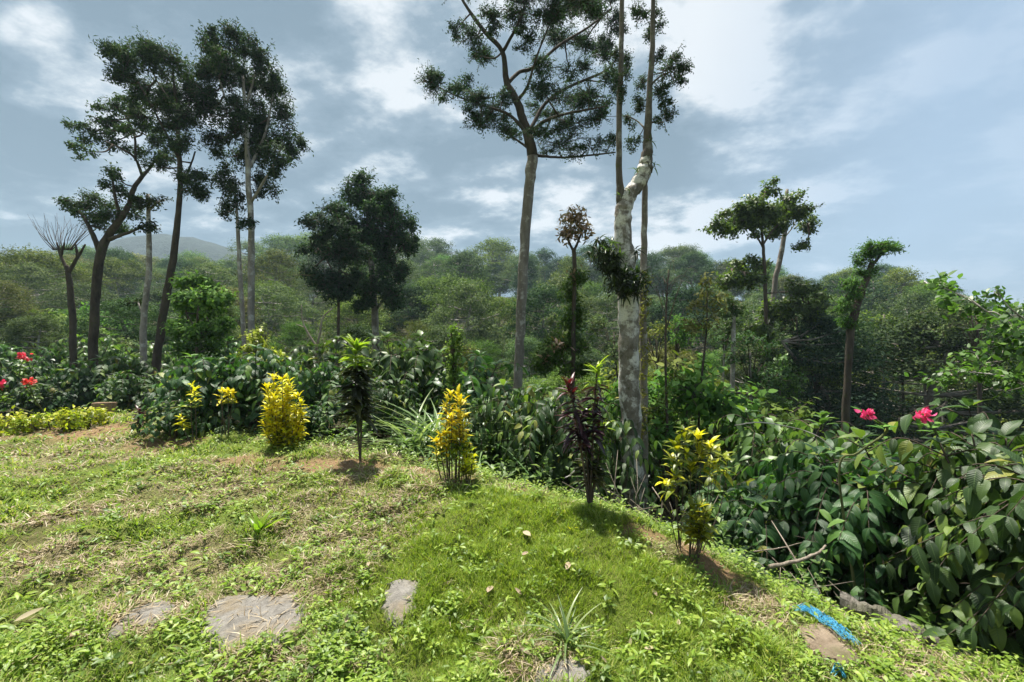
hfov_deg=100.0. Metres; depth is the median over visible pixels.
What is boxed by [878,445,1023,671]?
coffee bush
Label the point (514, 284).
forest tree
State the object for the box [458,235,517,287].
forest tree
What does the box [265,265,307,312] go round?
forest tree
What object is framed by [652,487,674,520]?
dead branch
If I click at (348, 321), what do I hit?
forest tree
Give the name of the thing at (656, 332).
thin tree
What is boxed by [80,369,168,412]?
coffee bush
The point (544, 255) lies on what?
forest tree
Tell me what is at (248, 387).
coffee bush
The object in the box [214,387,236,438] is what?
yellow sprig
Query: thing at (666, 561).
rosette weed
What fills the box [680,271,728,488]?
sapling
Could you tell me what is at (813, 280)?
forest tree
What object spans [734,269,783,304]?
forest tree
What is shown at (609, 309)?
forest tree
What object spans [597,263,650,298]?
forest tree
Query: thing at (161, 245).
mountain
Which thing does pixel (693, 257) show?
forest tree
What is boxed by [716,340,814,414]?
forest tree
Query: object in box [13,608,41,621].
fallen leaf
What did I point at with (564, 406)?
coffee bush
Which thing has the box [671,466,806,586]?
coffee bush
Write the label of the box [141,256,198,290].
forest tree
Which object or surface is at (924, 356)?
thin tree
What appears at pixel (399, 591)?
stepping stone
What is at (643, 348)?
slender tree
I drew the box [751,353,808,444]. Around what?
leafy tree
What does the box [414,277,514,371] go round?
forest tree
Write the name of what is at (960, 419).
understory shrub
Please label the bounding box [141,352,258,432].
coffee bush
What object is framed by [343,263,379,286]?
forest tree
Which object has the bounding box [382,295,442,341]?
forest tree
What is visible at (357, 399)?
cordyline
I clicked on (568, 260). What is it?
forest tree
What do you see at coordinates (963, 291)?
forest tree
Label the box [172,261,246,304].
forest tree
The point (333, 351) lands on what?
coffee bush
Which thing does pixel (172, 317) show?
forest tree
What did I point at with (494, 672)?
rosette weed
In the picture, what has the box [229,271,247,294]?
forest tree
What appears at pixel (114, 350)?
coffee bush
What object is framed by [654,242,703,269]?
forest tree
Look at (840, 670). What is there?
blue net
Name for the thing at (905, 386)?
understory shrub
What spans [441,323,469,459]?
vine post
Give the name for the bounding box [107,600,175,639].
stepping stone
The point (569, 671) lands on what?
stepping stone
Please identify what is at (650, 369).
forest tree
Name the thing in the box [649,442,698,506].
coffee bush
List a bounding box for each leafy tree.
[160,269,240,377]
[698,175,838,410]
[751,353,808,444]
[904,270,1023,397]
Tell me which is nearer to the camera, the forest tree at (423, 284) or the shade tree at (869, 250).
the shade tree at (869, 250)
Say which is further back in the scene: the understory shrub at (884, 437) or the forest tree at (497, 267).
the forest tree at (497, 267)
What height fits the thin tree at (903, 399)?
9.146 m
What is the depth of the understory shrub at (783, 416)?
11.13 m
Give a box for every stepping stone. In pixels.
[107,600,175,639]
[200,592,304,655]
[380,578,418,628]
[530,654,592,681]
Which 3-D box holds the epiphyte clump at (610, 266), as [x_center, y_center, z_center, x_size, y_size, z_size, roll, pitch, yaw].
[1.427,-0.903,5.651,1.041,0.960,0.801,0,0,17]
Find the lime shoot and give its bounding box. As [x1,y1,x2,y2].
[249,509,286,533]
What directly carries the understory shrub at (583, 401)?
on the ground at (260, 559)
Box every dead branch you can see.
[526,420,541,470]
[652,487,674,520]
[735,422,833,449]
[753,536,814,551]
[768,520,825,568]
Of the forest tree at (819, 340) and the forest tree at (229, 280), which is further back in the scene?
the forest tree at (229, 280)
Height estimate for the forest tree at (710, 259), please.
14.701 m
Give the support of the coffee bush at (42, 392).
on the ground at (260, 559)
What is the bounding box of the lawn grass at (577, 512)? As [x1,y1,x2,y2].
[299,485,804,681]
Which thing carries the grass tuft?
on the ground at (260, 559)
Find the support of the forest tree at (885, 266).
on the ground at (260, 559)
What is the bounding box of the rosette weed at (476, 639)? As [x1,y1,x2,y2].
[471,635,485,646]
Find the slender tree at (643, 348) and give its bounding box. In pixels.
[639,183,654,512]
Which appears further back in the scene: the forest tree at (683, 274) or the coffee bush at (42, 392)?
the forest tree at (683, 274)
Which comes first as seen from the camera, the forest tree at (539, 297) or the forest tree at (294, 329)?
the forest tree at (294, 329)
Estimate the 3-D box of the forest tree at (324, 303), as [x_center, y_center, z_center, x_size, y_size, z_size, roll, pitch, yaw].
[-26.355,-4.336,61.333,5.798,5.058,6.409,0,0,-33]
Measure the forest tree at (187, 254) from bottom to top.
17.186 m
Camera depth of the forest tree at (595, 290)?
52.38 m
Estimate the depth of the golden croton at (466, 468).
4.24 m
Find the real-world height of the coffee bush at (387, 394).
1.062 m
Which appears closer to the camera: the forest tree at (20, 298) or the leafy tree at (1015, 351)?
the leafy tree at (1015, 351)
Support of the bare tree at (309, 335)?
on the ground at (260, 559)
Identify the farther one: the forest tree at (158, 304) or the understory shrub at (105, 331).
the forest tree at (158, 304)
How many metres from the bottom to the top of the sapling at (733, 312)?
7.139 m
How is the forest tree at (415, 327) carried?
on the ground at (260, 559)
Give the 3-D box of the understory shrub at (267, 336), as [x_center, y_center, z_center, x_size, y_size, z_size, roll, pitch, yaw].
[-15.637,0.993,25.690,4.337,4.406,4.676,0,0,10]
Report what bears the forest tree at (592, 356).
on the ground at (260, 559)
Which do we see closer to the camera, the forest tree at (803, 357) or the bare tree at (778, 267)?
the bare tree at (778, 267)
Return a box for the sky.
[0,0,1023,310]
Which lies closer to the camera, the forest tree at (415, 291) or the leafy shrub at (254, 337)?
the leafy shrub at (254, 337)
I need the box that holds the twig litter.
[723,547,890,614]
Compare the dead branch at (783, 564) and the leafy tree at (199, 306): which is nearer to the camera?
the dead branch at (783, 564)
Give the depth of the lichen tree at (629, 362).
5.72 m
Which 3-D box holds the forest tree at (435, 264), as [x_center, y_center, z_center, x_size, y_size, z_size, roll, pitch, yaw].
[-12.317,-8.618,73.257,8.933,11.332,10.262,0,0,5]
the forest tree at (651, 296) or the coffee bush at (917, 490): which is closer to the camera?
the coffee bush at (917, 490)
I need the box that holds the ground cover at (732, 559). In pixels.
[0,407,1023,681]
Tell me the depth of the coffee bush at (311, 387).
6.29 m
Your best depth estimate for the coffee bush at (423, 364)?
7.93 m
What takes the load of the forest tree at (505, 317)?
on the ground at (260, 559)
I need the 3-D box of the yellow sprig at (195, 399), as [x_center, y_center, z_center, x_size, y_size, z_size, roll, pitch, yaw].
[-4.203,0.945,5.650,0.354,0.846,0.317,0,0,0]
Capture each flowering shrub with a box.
[0,352,45,414]
[838,406,897,587]
[912,406,947,447]
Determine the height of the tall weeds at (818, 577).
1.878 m
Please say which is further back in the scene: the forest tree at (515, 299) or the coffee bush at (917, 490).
the forest tree at (515, 299)
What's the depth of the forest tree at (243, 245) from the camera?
99.24 m
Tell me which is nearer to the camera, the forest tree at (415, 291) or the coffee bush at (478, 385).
the coffee bush at (478, 385)
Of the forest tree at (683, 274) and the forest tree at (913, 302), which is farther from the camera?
the forest tree at (683, 274)
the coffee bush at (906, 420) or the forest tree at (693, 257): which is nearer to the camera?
the coffee bush at (906, 420)
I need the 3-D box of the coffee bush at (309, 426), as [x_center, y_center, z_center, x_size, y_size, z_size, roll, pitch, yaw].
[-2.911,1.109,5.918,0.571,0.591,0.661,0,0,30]
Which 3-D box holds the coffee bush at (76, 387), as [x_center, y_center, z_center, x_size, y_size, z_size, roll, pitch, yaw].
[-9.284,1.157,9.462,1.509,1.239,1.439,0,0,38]
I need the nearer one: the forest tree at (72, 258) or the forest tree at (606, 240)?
the forest tree at (72, 258)
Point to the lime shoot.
(258, 524)
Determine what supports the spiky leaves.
attached to the lichen tree at (629, 362)
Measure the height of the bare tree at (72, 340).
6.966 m
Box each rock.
[798,622,858,666]
[840,591,961,656]
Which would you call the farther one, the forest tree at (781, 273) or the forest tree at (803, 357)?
the forest tree at (781, 273)
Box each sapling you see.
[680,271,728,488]
[717,295,749,399]
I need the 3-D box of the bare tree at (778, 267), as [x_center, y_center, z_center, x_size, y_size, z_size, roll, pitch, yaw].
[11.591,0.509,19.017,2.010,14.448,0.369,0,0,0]
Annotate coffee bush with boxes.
[0,343,45,394]
[0,358,58,413]
[0,378,83,415]
[2,341,42,358]
[6,360,97,413]
[25,345,69,375]
[42,366,115,414]
[46,333,132,375]
[61,353,164,412]
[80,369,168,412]
[105,341,186,395]
[131,399,208,442]
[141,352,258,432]
[170,336,242,401]
[183,343,307,436]
[214,423,239,434]
[274,355,371,436]
[276,333,379,411]
[277,400,330,442]
[319,330,464,437]
[349,376,421,440]
[412,347,536,453]
[418,367,511,433]
[450,392,523,478]
[464,379,575,484]
[508,431,559,487]
[514,392,582,478]
[520,396,611,499]
[560,395,661,515]
[595,437,663,509]
[648,424,680,507]
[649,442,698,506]
[660,436,739,517]
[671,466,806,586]
[700,405,883,493]
[709,480,863,603]
[724,448,892,609]
[738,439,1016,655]
[783,427,1013,650]
[843,419,1023,666]
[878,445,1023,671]
[884,398,1023,629]
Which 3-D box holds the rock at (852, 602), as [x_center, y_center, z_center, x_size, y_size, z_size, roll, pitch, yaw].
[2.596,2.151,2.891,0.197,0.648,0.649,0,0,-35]
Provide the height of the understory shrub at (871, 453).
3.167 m
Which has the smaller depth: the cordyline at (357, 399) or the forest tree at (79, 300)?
the cordyline at (357, 399)
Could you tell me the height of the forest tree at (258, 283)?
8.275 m
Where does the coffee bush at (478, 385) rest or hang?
on the ground at (260, 559)
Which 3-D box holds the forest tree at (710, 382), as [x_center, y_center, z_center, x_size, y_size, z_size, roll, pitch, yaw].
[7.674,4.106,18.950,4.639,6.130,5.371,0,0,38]
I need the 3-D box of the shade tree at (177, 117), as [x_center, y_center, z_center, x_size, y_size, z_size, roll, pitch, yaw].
[-10.516,-3.711,12.924,2.848,11.822,3.108,0,0,-28]
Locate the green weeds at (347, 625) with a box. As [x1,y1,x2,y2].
[5,409,957,681]
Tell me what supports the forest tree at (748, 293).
on the ground at (260, 559)
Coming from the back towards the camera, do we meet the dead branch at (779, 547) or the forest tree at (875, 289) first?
the forest tree at (875, 289)
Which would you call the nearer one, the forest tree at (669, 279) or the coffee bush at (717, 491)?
the coffee bush at (717, 491)
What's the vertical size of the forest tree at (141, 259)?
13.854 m
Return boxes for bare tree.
[27,214,88,377]
[296,305,331,381]
[649,260,696,516]
[763,189,795,405]
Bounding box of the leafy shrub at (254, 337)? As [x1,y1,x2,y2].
[229,326,287,375]
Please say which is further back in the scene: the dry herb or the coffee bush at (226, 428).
the coffee bush at (226, 428)
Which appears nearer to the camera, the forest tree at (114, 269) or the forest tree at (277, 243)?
the forest tree at (114, 269)
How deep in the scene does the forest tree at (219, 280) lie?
58.12 m
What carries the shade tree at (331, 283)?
on the ground at (260, 559)
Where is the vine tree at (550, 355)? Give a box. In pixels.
[527,204,595,404]
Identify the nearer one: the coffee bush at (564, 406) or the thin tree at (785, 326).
the coffee bush at (564, 406)
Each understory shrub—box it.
[0,307,61,350]
[1,306,101,350]
[18,338,40,351]
[29,317,116,350]
[66,301,138,333]
[169,386,192,403]
[224,321,287,354]
[326,334,394,362]
[498,367,538,383]
[555,390,619,417]
[590,350,736,477]
[598,351,777,513]
[647,372,729,453]
[675,382,822,476]
[771,407,839,436]
[773,430,890,475]
[856,436,889,456]
[870,367,922,416]
[871,413,960,442]
[907,381,940,421]
[913,426,995,448]
[946,407,997,436]
[966,414,1023,436]
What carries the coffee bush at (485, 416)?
on the ground at (260, 559)
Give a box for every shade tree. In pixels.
[51,93,176,377]
[88,26,212,399]
[120,192,173,397]
[176,16,313,404]
[292,197,378,418]
[319,167,421,351]
[414,0,635,477]
[825,236,909,432]
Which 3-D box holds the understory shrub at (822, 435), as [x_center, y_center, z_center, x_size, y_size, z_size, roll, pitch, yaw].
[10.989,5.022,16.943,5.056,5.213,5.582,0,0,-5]
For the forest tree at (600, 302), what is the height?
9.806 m
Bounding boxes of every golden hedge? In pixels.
[0,405,53,435]
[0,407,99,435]
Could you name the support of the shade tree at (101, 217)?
on the ground at (260, 559)
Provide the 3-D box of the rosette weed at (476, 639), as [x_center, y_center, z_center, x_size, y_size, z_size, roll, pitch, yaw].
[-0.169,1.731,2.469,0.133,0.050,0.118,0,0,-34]
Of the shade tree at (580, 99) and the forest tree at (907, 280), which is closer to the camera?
the shade tree at (580, 99)
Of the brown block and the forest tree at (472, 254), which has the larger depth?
the forest tree at (472, 254)
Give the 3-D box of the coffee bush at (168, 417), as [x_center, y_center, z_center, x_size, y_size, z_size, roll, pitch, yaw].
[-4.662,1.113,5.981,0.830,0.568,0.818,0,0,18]
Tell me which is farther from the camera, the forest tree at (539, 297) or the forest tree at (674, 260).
the forest tree at (674, 260)
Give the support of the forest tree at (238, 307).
on the ground at (260, 559)
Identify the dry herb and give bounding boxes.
[406,465,426,480]
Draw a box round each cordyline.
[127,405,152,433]
[328,334,385,460]
[554,355,615,506]
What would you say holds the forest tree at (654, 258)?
on the ground at (260, 559)
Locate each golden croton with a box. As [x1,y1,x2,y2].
[258,373,309,450]
[425,384,474,481]
[456,443,477,482]
[655,425,736,552]
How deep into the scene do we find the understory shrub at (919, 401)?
29.61 m
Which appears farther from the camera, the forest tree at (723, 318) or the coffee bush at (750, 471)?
the forest tree at (723, 318)
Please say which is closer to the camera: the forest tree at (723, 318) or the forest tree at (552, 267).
the forest tree at (723, 318)
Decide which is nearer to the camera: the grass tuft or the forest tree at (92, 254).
the grass tuft
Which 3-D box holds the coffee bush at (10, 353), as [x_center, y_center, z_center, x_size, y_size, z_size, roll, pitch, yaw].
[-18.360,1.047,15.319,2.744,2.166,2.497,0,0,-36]
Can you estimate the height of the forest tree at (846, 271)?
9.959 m
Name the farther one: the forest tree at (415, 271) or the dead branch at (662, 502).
the forest tree at (415, 271)
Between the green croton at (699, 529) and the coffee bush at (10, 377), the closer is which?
the green croton at (699, 529)
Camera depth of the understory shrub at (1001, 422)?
23.38 m
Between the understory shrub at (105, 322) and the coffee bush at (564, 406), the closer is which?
the coffee bush at (564, 406)
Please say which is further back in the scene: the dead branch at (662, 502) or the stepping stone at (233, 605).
the dead branch at (662, 502)
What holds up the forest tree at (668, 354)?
on the ground at (260, 559)
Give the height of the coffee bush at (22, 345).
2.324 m
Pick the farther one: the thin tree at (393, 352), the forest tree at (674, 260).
the forest tree at (674, 260)
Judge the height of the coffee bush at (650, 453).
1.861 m
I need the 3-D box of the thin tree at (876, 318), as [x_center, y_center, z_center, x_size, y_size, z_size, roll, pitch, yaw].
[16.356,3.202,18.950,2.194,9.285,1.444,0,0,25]
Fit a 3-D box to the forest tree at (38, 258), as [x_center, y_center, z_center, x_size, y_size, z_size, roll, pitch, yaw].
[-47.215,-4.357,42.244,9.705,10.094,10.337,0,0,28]
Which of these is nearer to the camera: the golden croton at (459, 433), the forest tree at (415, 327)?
the golden croton at (459, 433)
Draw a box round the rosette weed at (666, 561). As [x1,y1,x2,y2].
[654,560,671,570]
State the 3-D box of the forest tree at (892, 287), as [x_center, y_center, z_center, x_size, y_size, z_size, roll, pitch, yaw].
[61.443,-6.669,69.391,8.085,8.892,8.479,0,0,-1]
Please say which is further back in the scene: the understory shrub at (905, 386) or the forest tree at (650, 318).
the forest tree at (650, 318)
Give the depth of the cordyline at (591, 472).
3.65 m
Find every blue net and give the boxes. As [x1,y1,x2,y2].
[792,603,861,644]
[831,663,846,677]
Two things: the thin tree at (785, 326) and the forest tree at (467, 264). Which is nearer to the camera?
the thin tree at (785, 326)
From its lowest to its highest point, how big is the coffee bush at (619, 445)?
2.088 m
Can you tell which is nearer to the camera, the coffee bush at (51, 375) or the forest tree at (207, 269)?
the coffee bush at (51, 375)
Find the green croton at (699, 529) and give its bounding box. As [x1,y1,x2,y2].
[674,493,718,565]
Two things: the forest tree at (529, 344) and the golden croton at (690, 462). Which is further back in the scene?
the forest tree at (529, 344)
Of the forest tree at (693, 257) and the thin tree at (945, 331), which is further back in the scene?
the forest tree at (693, 257)
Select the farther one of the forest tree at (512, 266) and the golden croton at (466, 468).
the forest tree at (512, 266)
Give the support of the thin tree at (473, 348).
on the ground at (260, 559)
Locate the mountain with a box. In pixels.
[0,234,319,306]
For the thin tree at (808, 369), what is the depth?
15.96 m
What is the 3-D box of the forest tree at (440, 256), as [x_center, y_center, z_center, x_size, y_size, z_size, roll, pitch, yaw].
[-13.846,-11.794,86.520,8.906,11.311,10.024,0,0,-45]
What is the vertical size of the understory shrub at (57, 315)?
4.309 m
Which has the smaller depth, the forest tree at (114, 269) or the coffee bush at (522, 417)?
the coffee bush at (522, 417)
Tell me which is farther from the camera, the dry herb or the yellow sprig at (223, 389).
the yellow sprig at (223, 389)
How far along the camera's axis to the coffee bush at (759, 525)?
4.18 m
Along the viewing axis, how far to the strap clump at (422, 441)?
5.93 m
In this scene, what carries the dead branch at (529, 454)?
on the coffee bush at (522, 417)
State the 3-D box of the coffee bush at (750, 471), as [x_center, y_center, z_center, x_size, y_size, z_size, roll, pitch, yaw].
[3.900,2.367,5.295,1.956,2.065,2.051,0,0,-27]
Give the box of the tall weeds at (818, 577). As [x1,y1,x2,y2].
[148,377,1023,672]
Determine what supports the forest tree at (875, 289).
on the ground at (260, 559)
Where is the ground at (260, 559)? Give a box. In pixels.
[0,297,1020,681]
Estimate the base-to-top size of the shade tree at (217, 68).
12.554 m
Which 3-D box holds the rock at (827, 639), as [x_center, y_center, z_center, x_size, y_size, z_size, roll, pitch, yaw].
[1.810,1.765,2.463,0.332,0.096,0.324,0,0,-23]
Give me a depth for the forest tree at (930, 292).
47.26 m
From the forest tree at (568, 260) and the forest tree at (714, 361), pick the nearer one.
the forest tree at (714, 361)
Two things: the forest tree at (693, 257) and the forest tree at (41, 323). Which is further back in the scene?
the forest tree at (693, 257)
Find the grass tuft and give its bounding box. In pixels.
[514,588,614,681]
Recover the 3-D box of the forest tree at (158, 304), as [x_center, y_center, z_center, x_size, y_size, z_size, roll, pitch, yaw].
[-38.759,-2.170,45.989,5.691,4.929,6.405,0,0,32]
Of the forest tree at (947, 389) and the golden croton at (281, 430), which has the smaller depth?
the golden croton at (281, 430)
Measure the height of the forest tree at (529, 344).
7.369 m
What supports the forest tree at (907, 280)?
on the ground at (260, 559)
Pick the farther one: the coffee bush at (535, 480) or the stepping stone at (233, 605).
the coffee bush at (535, 480)
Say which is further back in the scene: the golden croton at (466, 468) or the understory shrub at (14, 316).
the understory shrub at (14, 316)
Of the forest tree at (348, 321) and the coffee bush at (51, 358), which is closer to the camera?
the coffee bush at (51, 358)
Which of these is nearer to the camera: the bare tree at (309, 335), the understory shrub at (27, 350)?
the bare tree at (309, 335)
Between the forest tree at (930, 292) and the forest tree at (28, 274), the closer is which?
the forest tree at (28, 274)
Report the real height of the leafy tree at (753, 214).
14.077 m
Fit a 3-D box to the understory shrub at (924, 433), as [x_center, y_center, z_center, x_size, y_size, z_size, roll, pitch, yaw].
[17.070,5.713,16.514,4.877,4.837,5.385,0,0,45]
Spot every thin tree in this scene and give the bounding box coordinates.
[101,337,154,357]
[268,339,293,364]
[389,337,423,361]
[429,342,475,374]
[462,341,495,372]
[540,312,596,374]
[584,312,619,416]
[639,316,685,369]
[668,313,710,375]
[707,309,752,381]
[710,329,794,458]
[768,308,808,408]
[784,344,854,435]
[858,310,897,429]
[887,318,934,435]
[894,306,965,440]
[928,296,999,432]
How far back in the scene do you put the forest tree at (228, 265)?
96.28 m
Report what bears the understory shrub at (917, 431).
on the ground at (260, 559)
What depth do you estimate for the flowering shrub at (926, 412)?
3.32 m
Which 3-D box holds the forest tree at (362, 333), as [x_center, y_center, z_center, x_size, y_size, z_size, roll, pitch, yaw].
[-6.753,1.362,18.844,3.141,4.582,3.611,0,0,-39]
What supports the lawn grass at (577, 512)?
on the ground at (260, 559)
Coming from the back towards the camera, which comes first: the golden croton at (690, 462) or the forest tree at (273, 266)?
the forest tree at (273, 266)
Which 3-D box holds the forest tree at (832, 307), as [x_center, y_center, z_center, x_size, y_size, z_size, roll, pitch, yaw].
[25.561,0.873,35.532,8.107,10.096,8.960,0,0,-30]
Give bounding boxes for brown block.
[91,402,116,414]
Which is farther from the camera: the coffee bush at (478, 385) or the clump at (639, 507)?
the coffee bush at (478, 385)
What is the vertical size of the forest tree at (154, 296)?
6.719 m
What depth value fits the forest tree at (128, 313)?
21.02 m
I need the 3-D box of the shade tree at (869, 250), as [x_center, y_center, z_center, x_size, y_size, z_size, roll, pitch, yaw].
[9.548,1.621,11.411,2.188,8.776,1.247,0,0,0]
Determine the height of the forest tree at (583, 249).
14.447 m
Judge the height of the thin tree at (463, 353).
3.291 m
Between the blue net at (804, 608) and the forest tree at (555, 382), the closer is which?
the blue net at (804, 608)
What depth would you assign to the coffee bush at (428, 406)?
10.40 m
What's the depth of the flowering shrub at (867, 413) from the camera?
3.38 m
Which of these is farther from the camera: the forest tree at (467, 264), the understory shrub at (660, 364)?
the forest tree at (467, 264)
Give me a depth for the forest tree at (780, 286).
64.94 m
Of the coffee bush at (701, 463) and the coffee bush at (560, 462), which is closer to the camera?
the coffee bush at (560, 462)
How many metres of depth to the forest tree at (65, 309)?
29.80 m
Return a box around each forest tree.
[0,244,119,303]
[0,260,86,315]
[0,278,52,326]
[0,301,32,348]
[0,312,83,362]
[4,253,76,312]
[17,281,120,338]
[36,307,84,341]
[39,260,116,305]
[45,254,109,292]
[49,287,106,313]
[52,242,94,282]
[60,296,179,365]
[71,248,138,291]
[78,255,164,313]
[102,246,153,303]
[111,251,156,292]
[112,288,183,328]
[120,288,247,351]
[134,265,184,295]
[139,255,164,299]
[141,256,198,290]
[149,298,172,313]
[153,249,211,270]
[163,259,202,293]
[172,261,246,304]
[175,302,247,358]
[176,272,238,290]
[177,255,227,275]
[183,284,263,328]
[212,258,247,288]
[216,268,244,289]
[221,237,283,288]
[229,246,306,333]
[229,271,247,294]
[232,279,304,331]
[236,280,323,349]
[237,254,270,295]
[242,233,310,270]
[264,319,322,366]
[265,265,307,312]
[270,230,334,266]
[274,276,336,333]
[278,253,316,284]
[298,243,345,315]
[305,297,402,351]
[307,295,344,323]
[324,320,389,365]
[329,295,392,338]
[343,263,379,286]
[379,279,438,349]
[380,257,431,294]
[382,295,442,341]
[384,258,425,300]
[388,320,446,355]
[395,236,436,283]
[396,270,510,330]
[407,320,485,368]
[410,237,458,277]
[413,257,462,295]
[413,277,437,292]
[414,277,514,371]
[420,253,458,283]
[422,251,505,337]
[450,249,489,279]
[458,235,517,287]
[464,296,531,376]
[464,337,512,384]
[485,243,515,296]
[485,263,513,295]
[492,296,530,330]
[494,251,546,290]
[497,279,597,377]
[501,332,558,390]
[507,254,546,301]
[522,373,616,404]
[526,270,608,356]
[529,247,557,289]
[535,364,611,404]
[543,256,579,303]
[551,254,601,304]
[554,346,616,395]
[562,280,611,328]
[566,242,604,287]
[578,265,601,291]
[579,290,652,383]
[584,294,618,368]
[585,237,640,282]
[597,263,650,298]
[615,301,681,360]
[635,249,673,306]
[639,364,663,382]
[647,268,688,298]
[647,294,677,329]
[648,344,719,379]
[648,372,727,390]
[649,281,739,374]
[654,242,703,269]
[662,249,719,300]
[662,298,727,352]
[664,245,690,286]
[671,268,706,285]
[682,250,714,285]
[689,297,754,349]
[692,348,758,398]
[698,301,806,391]
[699,259,746,297]
[706,285,737,319]
[712,257,752,297]
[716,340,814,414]
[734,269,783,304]
[739,290,758,300]
[739,309,930,451]
[743,292,782,323]
[746,262,791,292]
[763,329,836,418]
[771,273,809,300]
[776,292,879,339]
[802,278,825,293]
[803,308,1023,446]
[804,337,1023,414]
[817,272,884,319]
[820,265,873,286]
[834,273,912,364]
[860,378,910,408]
[861,289,967,401]
[863,265,934,315]
[865,274,919,308]
[866,262,905,292]
[886,283,984,321]
[898,374,987,425]
[899,293,1023,376]
[954,284,964,296]
[992,390,1023,424]
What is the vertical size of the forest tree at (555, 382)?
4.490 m
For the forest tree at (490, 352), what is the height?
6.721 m
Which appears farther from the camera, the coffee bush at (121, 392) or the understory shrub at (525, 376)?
the understory shrub at (525, 376)
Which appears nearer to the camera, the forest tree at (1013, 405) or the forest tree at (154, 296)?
the forest tree at (1013, 405)
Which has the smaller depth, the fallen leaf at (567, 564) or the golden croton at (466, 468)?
the fallen leaf at (567, 564)
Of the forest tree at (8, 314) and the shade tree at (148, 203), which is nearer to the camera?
the shade tree at (148, 203)
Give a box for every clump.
[330,390,514,475]
[381,393,595,485]
[561,451,718,529]
[579,234,660,306]
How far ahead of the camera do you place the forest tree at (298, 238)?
100.53 m
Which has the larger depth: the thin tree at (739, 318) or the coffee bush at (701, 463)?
the thin tree at (739, 318)
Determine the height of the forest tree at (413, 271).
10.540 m
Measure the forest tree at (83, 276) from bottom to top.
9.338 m
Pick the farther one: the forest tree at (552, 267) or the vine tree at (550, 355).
the forest tree at (552, 267)
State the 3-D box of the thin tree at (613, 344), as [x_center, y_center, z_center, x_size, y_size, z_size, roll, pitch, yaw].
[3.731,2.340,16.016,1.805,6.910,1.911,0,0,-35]
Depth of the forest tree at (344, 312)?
35.35 m
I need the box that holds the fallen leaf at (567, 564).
[565,562,570,568]
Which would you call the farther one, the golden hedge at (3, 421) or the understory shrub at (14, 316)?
the understory shrub at (14, 316)
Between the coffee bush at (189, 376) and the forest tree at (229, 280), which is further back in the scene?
the forest tree at (229, 280)
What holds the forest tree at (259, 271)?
on the ground at (260, 559)
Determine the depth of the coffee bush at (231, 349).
15.21 m
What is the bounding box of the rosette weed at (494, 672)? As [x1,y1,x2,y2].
[482,658,509,681]
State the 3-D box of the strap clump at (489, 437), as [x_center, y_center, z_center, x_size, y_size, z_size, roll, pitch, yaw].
[-0.406,1.432,6.323,3.253,1.273,3.258,0,0,0]
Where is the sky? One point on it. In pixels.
(905, 118)
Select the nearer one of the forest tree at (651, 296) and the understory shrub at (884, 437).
the understory shrub at (884, 437)
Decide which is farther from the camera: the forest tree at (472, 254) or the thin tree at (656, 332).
the forest tree at (472, 254)
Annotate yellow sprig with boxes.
[173,381,200,444]
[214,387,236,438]
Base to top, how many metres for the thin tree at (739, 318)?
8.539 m
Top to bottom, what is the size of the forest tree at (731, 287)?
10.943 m
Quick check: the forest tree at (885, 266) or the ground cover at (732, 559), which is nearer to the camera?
the ground cover at (732, 559)
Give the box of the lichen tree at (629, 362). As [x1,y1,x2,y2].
[607,0,694,513]
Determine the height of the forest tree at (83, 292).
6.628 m
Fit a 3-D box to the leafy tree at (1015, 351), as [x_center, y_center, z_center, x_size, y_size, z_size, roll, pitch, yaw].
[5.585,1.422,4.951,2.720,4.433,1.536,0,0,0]
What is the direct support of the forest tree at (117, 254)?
on the ground at (260, 559)
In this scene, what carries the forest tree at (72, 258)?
on the ground at (260, 559)
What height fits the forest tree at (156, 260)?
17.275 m
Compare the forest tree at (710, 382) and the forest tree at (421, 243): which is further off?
the forest tree at (421, 243)
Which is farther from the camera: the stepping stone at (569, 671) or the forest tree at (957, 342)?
the forest tree at (957, 342)
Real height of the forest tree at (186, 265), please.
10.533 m
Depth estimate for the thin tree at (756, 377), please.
12.39 m
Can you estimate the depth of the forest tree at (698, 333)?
47.19 m
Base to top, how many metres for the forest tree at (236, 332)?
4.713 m
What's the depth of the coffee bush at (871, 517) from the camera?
3.65 m
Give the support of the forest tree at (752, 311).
on the ground at (260, 559)
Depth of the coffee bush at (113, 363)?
9.31 m
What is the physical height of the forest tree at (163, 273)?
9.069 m
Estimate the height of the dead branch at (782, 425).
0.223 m
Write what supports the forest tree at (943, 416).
on the ground at (260, 559)
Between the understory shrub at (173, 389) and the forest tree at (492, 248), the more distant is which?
the forest tree at (492, 248)
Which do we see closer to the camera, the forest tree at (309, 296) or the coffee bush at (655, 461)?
the coffee bush at (655, 461)
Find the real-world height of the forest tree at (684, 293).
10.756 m
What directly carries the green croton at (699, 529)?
on the ground at (260, 559)
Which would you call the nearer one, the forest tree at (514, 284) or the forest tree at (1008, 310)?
the forest tree at (1008, 310)

